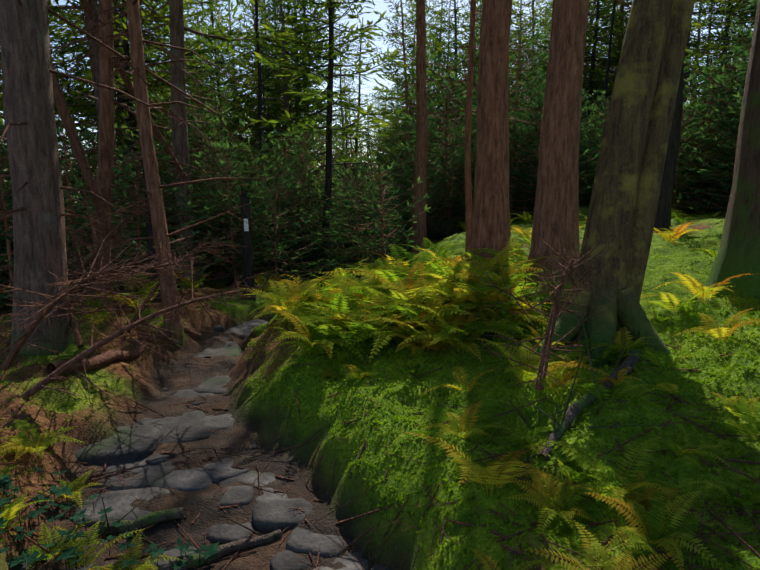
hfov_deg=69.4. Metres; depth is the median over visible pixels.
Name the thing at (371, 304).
fern
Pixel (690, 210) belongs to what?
young fir tree
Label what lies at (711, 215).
fern
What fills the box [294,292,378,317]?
fern
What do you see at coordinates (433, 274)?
fern
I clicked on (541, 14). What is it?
conifer tree
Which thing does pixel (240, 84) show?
conifer tree
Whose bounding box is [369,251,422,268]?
fern
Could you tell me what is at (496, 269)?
fern
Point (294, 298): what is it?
fern
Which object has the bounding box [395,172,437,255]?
young fir tree
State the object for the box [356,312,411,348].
fern
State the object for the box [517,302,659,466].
fallen branch
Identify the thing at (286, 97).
conifer tree
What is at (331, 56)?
spruce shade tree
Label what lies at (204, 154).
young fir tree
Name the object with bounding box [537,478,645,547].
fern
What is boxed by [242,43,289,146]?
conifer tree
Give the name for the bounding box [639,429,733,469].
fern
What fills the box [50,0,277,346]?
fir tree
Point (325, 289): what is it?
fern
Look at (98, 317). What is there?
fern
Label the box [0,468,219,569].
herb leaves
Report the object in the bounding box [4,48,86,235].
conifer tree
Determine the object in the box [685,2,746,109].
conifer tree
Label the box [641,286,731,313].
fern
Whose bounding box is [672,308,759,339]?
fern
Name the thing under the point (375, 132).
conifer tree
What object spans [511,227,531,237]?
fern
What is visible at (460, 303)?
fern
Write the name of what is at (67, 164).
fir sapling
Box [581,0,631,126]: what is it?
conifer tree
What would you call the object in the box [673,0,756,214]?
young fir tree
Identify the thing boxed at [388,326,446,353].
fern
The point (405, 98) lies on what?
conifer tree
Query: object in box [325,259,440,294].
fern
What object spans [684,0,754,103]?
conifer tree
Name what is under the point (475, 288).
fern
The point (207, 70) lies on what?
conifer tree
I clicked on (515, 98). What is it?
young fir tree
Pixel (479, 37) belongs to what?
conifer tree
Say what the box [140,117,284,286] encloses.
young fir tree
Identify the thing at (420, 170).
fir tree
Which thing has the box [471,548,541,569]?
fern
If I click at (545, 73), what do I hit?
conifer tree
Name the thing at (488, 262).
fern
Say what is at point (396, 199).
young fir tree
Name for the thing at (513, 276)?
fern
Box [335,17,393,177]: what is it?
conifer tree
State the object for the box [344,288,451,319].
fern
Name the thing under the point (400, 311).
fern
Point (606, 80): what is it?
conifer tree
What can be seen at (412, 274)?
fern
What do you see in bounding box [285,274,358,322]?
fern
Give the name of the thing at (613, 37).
conifer tree
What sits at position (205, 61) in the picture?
conifer tree
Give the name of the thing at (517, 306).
fern
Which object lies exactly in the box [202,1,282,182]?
conifer tree
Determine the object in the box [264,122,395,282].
young fir tree
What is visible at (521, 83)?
young fir tree
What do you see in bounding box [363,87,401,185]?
conifer tree
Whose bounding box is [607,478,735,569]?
fern
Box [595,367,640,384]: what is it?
fern
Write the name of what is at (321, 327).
fern
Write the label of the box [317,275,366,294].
fern
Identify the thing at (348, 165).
young fir tree
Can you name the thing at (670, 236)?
fern
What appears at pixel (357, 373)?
fern
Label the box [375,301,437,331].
fern
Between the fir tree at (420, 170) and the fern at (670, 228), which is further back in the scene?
the fir tree at (420, 170)
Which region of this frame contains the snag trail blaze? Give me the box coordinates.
[244,219,248,230]
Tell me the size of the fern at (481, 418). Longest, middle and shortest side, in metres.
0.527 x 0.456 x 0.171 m
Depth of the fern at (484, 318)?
3.77 m
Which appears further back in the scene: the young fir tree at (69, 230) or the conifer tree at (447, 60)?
the conifer tree at (447, 60)
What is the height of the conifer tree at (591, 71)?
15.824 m
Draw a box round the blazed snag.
[240,186,270,300]
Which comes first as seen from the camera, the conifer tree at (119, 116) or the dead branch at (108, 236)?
the dead branch at (108, 236)
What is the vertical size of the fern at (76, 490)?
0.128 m
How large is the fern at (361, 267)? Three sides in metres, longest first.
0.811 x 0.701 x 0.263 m
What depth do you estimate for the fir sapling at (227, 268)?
10.61 m
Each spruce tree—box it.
[0,0,185,356]
[463,0,513,265]
[520,0,630,282]
[529,0,694,367]
[705,0,759,299]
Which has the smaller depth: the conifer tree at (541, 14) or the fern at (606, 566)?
the fern at (606, 566)
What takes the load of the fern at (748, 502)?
on the forest ground at (240, 435)
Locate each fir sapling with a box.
[0,124,118,320]
[0,125,146,310]
[68,142,224,296]
[194,196,274,286]
[228,175,337,291]
[294,165,408,281]
[327,153,430,271]
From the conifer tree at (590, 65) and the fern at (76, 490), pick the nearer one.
the fern at (76, 490)
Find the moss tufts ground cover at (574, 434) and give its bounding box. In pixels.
[0,226,759,569]
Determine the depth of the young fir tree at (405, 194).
19.89 m
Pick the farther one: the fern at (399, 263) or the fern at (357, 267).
the fern at (357, 267)
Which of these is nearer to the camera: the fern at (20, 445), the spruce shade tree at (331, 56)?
the fern at (20, 445)
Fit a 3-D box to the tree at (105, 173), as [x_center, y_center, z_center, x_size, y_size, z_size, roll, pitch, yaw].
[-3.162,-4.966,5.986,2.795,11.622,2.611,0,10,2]
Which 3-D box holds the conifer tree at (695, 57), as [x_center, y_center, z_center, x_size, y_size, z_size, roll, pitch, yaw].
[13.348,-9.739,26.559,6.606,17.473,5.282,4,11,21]
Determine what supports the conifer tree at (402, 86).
on the forest ground at (240, 435)
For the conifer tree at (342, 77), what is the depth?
23.26 m
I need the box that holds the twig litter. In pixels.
[0,319,759,569]
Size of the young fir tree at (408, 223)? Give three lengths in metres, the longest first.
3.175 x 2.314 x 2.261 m
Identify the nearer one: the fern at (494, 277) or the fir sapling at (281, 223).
the fern at (494, 277)
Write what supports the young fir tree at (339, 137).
on the forest ground at (240, 435)
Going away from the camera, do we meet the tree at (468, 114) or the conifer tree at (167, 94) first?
the tree at (468, 114)
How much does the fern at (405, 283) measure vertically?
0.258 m
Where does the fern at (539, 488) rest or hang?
on the forest ground at (240, 435)
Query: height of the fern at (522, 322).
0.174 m
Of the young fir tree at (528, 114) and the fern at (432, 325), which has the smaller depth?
the fern at (432, 325)
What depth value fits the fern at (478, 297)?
4.00 m
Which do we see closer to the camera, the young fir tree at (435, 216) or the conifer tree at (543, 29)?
the young fir tree at (435, 216)
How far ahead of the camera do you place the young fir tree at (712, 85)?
12.39 m
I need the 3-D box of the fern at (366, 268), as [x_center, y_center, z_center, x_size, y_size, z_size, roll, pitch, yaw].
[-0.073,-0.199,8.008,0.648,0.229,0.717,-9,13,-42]
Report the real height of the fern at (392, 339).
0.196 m
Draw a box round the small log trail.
[98,497,182,535]
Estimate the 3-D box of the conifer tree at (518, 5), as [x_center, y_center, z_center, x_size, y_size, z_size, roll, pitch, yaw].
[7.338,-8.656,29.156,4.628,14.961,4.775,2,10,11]
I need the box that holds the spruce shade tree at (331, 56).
[248,0,418,286]
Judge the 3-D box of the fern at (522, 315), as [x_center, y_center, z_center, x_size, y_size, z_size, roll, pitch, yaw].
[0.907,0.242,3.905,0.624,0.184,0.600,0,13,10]
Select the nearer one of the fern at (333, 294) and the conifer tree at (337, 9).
the fern at (333, 294)
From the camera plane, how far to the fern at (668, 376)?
2.90 m
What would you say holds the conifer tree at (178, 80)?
on the forest ground at (240, 435)
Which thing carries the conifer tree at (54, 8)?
on the forest ground at (240, 435)
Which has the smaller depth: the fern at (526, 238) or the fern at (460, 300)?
the fern at (460, 300)
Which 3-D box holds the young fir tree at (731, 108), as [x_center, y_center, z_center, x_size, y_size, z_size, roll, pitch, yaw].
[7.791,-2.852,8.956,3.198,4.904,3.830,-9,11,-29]
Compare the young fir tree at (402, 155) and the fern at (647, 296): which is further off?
the young fir tree at (402, 155)
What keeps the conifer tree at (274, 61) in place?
on the forest ground at (240, 435)
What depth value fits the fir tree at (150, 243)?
6.50 m
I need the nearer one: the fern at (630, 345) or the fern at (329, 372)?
the fern at (630, 345)
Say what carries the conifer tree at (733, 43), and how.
on the forest ground at (240, 435)
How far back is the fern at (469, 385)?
3.26 m
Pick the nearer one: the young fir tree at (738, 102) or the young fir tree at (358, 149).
the young fir tree at (738, 102)
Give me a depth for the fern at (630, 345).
3.34 m
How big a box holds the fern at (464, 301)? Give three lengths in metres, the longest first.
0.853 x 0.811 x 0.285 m
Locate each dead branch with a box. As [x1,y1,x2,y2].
[0,230,187,380]
[0,241,149,357]
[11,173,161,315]
[16,227,199,381]
[20,245,281,411]
[51,61,134,255]
[68,177,178,320]
[74,0,197,183]
[127,226,244,332]
[466,212,647,397]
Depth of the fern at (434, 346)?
3.85 m
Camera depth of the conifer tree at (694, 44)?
20.13 m
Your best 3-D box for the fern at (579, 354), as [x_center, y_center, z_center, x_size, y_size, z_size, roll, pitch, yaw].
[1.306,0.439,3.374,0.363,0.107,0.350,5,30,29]
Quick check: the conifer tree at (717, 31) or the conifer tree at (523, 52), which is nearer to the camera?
the conifer tree at (717, 31)
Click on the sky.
(380, 6)
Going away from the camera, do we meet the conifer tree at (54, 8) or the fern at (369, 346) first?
the fern at (369, 346)
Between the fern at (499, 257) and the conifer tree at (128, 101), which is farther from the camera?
the conifer tree at (128, 101)
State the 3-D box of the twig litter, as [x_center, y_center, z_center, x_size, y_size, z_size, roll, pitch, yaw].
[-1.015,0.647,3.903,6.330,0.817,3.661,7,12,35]
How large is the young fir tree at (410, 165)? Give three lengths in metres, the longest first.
6.165 x 4.816 x 4.020 m
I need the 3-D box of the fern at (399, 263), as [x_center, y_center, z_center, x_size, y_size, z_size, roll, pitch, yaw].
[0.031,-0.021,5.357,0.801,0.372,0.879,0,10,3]
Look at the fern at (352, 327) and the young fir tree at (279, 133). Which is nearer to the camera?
the fern at (352, 327)
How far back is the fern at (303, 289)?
5.98 m
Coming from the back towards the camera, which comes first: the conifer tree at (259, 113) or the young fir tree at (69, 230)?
the conifer tree at (259, 113)
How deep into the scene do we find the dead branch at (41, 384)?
3.73 m
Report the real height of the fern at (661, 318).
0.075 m
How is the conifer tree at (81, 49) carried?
on the forest ground at (240, 435)
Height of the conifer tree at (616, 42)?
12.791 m
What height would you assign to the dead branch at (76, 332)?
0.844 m
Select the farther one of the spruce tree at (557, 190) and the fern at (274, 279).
the fern at (274, 279)
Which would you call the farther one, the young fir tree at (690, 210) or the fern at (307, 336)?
the young fir tree at (690, 210)
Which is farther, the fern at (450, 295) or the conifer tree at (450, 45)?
the conifer tree at (450, 45)
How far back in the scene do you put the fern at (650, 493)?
2.08 m
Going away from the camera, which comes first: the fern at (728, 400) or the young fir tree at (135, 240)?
the fern at (728, 400)
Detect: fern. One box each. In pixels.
[0,419,84,460]
[0,464,19,477]
[0,493,53,528]
[21,521,105,568]
[49,468,104,508]
[52,520,141,569]
[76,306,114,325]
[79,291,123,308]
[81,270,191,309]
[89,529,181,569]
[177,270,215,290]
[209,280,229,288]
[241,276,336,333]
[244,274,336,315]
[250,282,346,309]
[254,274,295,289]
[258,305,310,322]
[264,278,345,302]
[264,308,365,363]
[269,324,310,335]
[273,304,391,348]
[274,307,330,330]
[275,331,357,355]
[281,293,364,305]
[281,299,323,332]
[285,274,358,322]
[288,287,389,342]
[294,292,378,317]
[296,307,363,330]
[301,284,393,324]
[301,307,396,348]
[304,303,365,320]
[315,257,372,281]
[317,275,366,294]
[319,254,450,302]
[319,272,417,310]
[319,310,377,334]
[322,359,351,379]
[324,287,391,308]
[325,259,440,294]
[325,262,505,307]
[325,273,394,301]
[328,371,353,379]
[334,278,472,362]
[339,259,380,276]
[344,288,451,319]
[344,364,372,378]
[351,259,415,298]
[351,297,426,344]
[354,262,388,274]
[355,297,414,310]
[355,339,393,357]
[356,310,480,348]
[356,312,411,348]
[361,304,476,331]
[361,329,398,347]
[363,244,474,280]
[365,252,455,275]
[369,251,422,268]
[371,290,416,308]
[374,295,413,325]
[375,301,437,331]
[376,276,442,295]
[380,278,472,329]
[384,296,467,322]
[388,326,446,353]
[389,276,529,315]
[395,301,534,348]
[397,312,438,330]
[397,359,422,375]
[398,308,527,360]
[399,238,463,262]
[402,333,451,351]
[403,316,507,351]
[405,432,552,496]
[412,385,513,441]
[414,261,497,280]
[414,284,507,325]
[417,273,517,292]
[420,248,480,268]
[420,254,474,276]
[421,286,537,318]
[422,365,494,394]
[422,401,493,445]
[423,261,463,275]
[423,287,506,309]
[427,245,457,257]
[427,279,548,321]
[427,280,497,307]
[429,271,551,320]
[440,280,551,318]
[441,243,542,300]
[441,278,567,306]
[441,306,515,325]
[451,268,566,294]
[454,260,529,283]
[455,306,528,340]
[457,282,524,317]
[459,237,568,271]
[461,248,520,263]
[464,269,530,285]
[464,289,548,332]
[468,249,519,263]
[470,257,527,274]
[470,304,546,323]
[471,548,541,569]
[474,257,559,287]
[474,338,610,389]
[475,271,533,288]
[475,304,536,324]
[476,269,531,284]
[503,416,552,461]
[504,308,546,326]
[506,468,608,535]
[510,211,532,224]
[511,225,580,245]
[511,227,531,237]
[511,242,530,251]
[515,436,687,506]
[517,325,576,348]
[526,367,595,398]
[526,520,672,569]
[533,437,617,482]
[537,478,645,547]
[551,367,655,404]
[553,355,596,368]
[559,335,621,364]
[565,484,641,506]
[587,490,722,569]
[589,327,655,358]
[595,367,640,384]
[597,472,697,530]
[601,348,641,359]
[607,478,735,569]
[620,345,703,367]
[626,490,701,512]
[639,354,732,394]
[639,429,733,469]
[640,295,661,303]
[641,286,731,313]
[651,313,672,321]
[654,222,705,243]
[654,272,757,303]
[659,227,688,234]
[666,297,718,317]
[671,208,689,217]
[671,213,695,222]
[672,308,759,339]
[687,246,718,257]
[689,479,759,516]
[696,211,719,217]
[698,396,759,449]
[708,391,759,420]
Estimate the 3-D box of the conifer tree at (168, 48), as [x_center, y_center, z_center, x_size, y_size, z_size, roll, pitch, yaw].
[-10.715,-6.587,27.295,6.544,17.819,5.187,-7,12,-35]
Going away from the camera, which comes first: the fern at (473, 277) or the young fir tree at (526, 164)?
the fern at (473, 277)
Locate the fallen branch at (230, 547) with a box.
[128,502,281,568]
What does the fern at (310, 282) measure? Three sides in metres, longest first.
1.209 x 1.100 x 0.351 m
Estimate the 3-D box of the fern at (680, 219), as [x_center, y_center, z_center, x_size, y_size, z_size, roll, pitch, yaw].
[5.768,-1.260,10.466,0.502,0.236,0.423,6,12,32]
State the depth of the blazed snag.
7.55 m
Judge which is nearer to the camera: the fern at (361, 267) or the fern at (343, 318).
the fern at (343, 318)
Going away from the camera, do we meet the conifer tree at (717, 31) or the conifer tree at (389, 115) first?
the conifer tree at (717, 31)
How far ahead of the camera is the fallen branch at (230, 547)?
2.61 m
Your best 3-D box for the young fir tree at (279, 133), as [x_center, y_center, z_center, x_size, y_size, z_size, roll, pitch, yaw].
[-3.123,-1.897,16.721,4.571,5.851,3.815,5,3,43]
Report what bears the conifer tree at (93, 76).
on the forest ground at (240, 435)
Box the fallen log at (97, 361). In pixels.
[46,314,210,374]
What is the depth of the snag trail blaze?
7.48 m
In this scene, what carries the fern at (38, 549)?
on the forest ground at (240, 435)
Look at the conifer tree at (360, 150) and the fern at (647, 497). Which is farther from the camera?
the conifer tree at (360, 150)
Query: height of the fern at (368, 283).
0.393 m
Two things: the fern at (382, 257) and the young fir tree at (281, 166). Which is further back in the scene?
the young fir tree at (281, 166)
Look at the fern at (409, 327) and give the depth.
3.87 m
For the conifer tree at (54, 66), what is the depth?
18.48 m
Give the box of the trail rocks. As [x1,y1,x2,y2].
[10,320,388,569]
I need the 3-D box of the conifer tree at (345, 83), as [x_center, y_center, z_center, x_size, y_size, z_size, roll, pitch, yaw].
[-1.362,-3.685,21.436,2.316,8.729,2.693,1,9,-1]
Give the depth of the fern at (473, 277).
4.68 m
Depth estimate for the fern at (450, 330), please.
3.69 m
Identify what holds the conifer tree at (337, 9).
on the forest ground at (240, 435)
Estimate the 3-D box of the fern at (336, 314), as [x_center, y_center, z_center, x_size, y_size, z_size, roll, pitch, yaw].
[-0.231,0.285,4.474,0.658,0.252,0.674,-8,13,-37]
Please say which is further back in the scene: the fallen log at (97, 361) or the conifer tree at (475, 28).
the conifer tree at (475, 28)
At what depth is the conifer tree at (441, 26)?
32.97 m
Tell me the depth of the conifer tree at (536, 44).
27.62 m
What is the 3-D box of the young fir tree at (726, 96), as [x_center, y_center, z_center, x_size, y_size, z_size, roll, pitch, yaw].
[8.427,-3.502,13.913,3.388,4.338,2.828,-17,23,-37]
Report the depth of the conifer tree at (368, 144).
34.28 m
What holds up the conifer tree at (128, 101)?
on the forest ground at (240, 435)
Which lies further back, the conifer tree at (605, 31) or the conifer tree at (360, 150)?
the conifer tree at (360, 150)
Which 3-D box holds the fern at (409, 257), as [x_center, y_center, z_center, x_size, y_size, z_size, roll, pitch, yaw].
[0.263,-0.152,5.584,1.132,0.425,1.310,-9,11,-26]
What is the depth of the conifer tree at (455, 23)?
27.15 m
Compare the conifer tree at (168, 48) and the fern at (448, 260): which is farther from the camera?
the conifer tree at (168, 48)
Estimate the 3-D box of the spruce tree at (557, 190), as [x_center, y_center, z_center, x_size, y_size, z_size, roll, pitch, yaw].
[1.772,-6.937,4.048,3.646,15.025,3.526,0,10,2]
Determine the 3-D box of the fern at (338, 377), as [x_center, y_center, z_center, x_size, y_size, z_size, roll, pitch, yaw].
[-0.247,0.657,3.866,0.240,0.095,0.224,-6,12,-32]
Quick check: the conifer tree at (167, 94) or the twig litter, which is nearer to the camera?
the twig litter
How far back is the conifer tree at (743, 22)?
20.58 m
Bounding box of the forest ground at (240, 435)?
[0,207,759,569]
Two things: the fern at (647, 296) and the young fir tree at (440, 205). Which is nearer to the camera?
the fern at (647, 296)
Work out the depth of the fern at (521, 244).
7.01 m
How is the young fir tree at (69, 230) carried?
on the forest ground at (240, 435)
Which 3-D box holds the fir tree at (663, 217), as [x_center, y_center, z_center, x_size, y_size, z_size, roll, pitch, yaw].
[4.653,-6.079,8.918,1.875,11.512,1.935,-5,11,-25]
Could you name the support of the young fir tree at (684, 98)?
on the forest ground at (240, 435)
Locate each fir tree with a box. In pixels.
[0,126,13,313]
[0,139,131,266]
[0,156,13,314]
[0,157,132,313]
[0,164,67,311]
[1,183,113,312]
[11,199,92,307]
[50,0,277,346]
[53,0,248,302]
[81,61,292,287]
[86,191,173,289]
[87,92,245,287]
[114,144,221,282]
[132,155,236,288]
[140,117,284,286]
[141,101,296,287]
[165,141,294,287]
[207,147,312,280]
[233,142,354,284]
[239,126,349,286]
[243,131,370,277]
[248,137,319,278]
[249,124,368,282]
[251,166,344,286]
[254,147,348,284]
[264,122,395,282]
[272,124,394,262]
[331,173,381,276]
[332,154,403,259]
[333,153,403,266]
[334,143,397,261]
[353,113,459,260]
[361,52,534,244]
[367,174,403,242]
[381,157,457,260]
[383,0,463,255]
[386,143,451,254]
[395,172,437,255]
[397,122,473,243]
[398,183,450,261]
[398,196,453,258]
[406,146,474,244]
[427,150,472,241]
[429,153,474,238]
[430,18,598,219]
[434,160,465,238]
[439,106,534,220]
[443,174,474,233]
[508,69,599,209]
[508,80,589,216]
[508,100,590,215]
[509,111,537,216]
[516,90,608,206]
[523,90,604,210]
[579,90,610,200]
[579,132,596,206]
[581,106,607,206]
[584,121,691,202]
[614,59,683,230]
[671,63,744,213]
[671,92,735,213]
[671,97,731,213]
[671,109,729,213]
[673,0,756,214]
[673,54,742,212]
[679,50,743,209]
[680,40,751,203]
[680,65,733,171]
[682,88,731,175]
[691,99,740,212]
[693,86,742,206]
[728,105,739,128]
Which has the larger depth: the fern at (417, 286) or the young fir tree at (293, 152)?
the young fir tree at (293, 152)
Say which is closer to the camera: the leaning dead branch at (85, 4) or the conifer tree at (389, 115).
the leaning dead branch at (85, 4)
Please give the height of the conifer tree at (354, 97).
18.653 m
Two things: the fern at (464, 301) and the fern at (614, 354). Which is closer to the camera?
the fern at (614, 354)
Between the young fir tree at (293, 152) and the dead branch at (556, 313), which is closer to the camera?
the dead branch at (556, 313)
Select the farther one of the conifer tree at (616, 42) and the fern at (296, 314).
the conifer tree at (616, 42)
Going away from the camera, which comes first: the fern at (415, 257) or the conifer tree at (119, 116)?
the fern at (415, 257)
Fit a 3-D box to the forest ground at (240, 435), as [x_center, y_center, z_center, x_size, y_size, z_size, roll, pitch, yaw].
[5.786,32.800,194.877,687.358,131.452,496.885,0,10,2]
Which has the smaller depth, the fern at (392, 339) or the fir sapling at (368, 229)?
the fern at (392, 339)
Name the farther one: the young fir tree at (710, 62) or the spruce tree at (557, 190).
the young fir tree at (710, 62)
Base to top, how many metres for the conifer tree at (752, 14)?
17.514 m
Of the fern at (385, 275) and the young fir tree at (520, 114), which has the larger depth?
the young fir tree at (520, 114)
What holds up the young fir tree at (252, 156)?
on the forest ground at (240, 435)
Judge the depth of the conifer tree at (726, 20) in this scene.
15.84 m
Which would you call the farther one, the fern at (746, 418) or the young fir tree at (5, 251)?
the young fir tree at (5, 251)
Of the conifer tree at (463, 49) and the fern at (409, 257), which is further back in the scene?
the conifer tree at (463, 49)
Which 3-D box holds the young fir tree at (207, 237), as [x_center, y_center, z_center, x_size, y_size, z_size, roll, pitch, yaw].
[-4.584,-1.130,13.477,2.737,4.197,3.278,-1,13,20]
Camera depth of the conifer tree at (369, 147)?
45.27 m
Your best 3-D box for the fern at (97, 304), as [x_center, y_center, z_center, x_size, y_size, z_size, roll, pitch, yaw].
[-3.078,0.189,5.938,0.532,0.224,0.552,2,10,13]
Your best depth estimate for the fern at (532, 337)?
3.61 m
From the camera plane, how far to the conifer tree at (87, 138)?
15.16 m
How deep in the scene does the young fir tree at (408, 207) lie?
17.46 m
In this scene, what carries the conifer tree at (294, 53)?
on the forest ground at (240, 435)
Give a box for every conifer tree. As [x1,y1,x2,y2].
[0,0,142,244]
[0,1,120,199]
[0,5,115,234]
[0,22,71,167]
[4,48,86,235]
[48,0,200,237]
[48,0,228,292]
[49,0,208,239]
[51,33,130,276]
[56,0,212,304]
[71,1,170,195]
[73,117,124,212]
[83,2,168,172]
[113,0,292,287]
[118,0,246,192]
[119,0,241,182]
[143,1,216,157]
[159,1,246,175]
[186,0,273,193]
[191,3,254,192]
[195,24,238,187]
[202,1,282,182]
[209,0,312,198]
[223,0,351,183]
[224,0,312,172]
[224,63,291,189]
[230,0,312,279]
[236,1,324,154]
[240,0,355,160]
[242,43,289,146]
[250,0,365,178]
[300,0,381,200]
[325,23,367,168]
[332,74,365,175]
[333,73,372,172]
[333,106,371,197]
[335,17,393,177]
[349,93,380,216]
[353,0,461,257]
[357,135,365,219]
[358,92,386,190]
[361,125,378,213]
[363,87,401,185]
[365,0,449,256]
[372,66,412,186]
[374,0,466,161]
[378,121,402,198]
[406,0,510,188]
[408,0,463,154]
[409,8,466,145]
[412,32,452,167]
[428,83,476,166]
[429,43,466,143]
[431,41,477,159]
[433,0,542,130]
[451,1,523,130]
[457,1,517,114]
[508,0,550,145]
[509,0,551,114]
[509,0,551,117]
[510,0,588,122]
[511,0,608,122]
[511,19,545,100]
[522,4,549,87]
[530,0,630,200]
[531,0,631,151]
[542,0,612,139]
[580,0,632,136]
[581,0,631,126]
[584,3,718,115]
[585,0,626,202]
[591,2,690,104]
[613,0,755,95]
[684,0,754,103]
[684,9,702,68]
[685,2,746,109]
[686,0,755,139]
[691,0,739,97]
[697,3,751,89]
[698,4,756,180]
[699,2,752,196]
[706,0,756,45]
[722,1,754,44]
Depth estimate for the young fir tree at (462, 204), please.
14.58 m
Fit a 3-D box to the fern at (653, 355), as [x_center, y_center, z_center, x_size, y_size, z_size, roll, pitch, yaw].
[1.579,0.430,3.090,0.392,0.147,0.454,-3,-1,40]
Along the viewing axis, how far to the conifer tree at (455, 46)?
26.23 m
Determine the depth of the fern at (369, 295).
4.73 m
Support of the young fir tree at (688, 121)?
on the forest ground at (240, 435)
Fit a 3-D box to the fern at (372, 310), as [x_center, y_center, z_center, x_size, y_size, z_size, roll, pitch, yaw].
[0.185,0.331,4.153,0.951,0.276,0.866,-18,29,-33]
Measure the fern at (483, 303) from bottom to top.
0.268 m
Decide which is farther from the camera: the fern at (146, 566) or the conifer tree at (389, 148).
the conifer tree at (389, 148)
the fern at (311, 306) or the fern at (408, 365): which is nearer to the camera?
the fern at (408, 365)
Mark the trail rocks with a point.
(135, 445)
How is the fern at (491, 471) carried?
on the forest ground at (240, 435)
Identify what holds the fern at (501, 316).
on the forest ground at (240, 435)
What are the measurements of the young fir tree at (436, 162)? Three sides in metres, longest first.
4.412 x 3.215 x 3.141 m
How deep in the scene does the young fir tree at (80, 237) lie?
11.60 m
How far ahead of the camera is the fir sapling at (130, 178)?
7.24 m
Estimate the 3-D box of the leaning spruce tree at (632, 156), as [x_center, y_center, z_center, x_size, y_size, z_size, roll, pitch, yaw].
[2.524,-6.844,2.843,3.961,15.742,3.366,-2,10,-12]
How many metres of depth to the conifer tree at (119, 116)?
15.84 m
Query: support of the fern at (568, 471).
on the forest ground at (240, 435)
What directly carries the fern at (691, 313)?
on the forest ground at (240, 435)
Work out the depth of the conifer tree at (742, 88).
12.29 m
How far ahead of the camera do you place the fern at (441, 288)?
4.16 m
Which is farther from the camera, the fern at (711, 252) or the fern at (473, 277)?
the fern at (711, 252)
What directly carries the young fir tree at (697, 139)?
on the forest ground at (240, 435)
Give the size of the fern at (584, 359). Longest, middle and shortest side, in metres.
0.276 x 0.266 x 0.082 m
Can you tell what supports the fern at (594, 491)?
on the forest ground at (240, 435)
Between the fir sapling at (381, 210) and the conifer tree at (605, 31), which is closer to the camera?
the fir sapling at (381, 210)
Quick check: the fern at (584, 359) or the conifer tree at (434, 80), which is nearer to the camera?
the fern at (584, 359)
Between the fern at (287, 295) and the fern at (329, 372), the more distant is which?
the fern at (287, 295)
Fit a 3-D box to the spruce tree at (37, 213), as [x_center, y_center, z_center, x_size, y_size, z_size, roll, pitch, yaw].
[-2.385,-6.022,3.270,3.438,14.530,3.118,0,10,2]
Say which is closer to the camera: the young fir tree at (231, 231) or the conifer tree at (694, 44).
the young fir tree at (231, 231)
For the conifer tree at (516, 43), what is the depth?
21.25 m
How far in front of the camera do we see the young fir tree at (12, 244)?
8.76 m
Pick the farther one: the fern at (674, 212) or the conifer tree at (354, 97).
the conifer tree at (354, 97)
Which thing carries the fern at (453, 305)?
on the forest ground at (240, 435)
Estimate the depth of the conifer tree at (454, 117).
23.02 m
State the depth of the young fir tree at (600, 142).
20.18 m
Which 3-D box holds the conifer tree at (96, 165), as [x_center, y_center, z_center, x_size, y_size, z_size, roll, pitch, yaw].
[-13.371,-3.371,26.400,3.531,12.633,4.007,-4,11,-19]
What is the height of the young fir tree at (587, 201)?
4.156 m
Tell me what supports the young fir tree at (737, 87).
on the forest ground at (240, 435)
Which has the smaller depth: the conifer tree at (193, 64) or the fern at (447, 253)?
the fern at (447, 253)
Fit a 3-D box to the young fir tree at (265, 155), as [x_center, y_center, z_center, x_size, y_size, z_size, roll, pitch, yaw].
[-4.177,-1.933,12.358,4.599,5.888,3.839,-3,11,-38]
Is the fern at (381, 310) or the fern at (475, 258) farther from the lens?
the fern at (475, 258)
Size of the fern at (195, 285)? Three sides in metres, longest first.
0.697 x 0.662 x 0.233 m
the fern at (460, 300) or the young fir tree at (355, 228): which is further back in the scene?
the young fir tree at (355, 228)
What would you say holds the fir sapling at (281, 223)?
on the forest ground at (240, 435)
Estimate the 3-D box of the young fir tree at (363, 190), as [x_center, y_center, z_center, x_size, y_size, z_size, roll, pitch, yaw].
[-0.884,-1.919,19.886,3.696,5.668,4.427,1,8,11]
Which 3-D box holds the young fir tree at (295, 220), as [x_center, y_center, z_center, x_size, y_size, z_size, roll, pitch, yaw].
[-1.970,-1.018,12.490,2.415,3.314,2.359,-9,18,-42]
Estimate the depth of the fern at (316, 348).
4.07 m
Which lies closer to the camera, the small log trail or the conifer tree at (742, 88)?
the small log trail
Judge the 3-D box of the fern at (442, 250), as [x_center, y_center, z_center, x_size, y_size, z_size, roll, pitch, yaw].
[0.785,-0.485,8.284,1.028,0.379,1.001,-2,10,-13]
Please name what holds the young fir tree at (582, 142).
on the forest ground at (240, 435)
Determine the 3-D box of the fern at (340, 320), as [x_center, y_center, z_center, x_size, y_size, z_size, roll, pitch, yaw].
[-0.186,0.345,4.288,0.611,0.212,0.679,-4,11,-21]
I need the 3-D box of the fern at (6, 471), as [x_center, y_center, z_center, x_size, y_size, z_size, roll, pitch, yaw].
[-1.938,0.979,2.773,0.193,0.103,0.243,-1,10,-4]
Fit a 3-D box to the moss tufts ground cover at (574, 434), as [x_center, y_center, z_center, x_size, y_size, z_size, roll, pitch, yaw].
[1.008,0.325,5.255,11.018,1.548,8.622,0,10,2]
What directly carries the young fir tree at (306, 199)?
on the forest ground at (240, 435)
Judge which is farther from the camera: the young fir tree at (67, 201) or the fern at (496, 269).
the young fir tree at (67, 201)
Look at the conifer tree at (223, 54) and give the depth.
29.61 m
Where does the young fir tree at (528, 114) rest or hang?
on the forest ground at (240, 435)
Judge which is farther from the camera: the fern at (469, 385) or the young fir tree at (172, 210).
the young fir tree at (172, 210)
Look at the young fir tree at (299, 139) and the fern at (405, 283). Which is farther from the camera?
the young fir tree at (299, 139)
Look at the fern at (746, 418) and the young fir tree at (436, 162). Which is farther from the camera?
the young fir tree at (436, 162)
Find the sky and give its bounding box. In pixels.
[0,0,753,213]
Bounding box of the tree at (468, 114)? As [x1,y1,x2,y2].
[388,0,591,257]
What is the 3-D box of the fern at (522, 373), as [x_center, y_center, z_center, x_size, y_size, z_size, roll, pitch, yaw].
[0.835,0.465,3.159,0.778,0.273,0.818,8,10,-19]
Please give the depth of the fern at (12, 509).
2.50 m
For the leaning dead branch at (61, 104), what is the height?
2.803 m

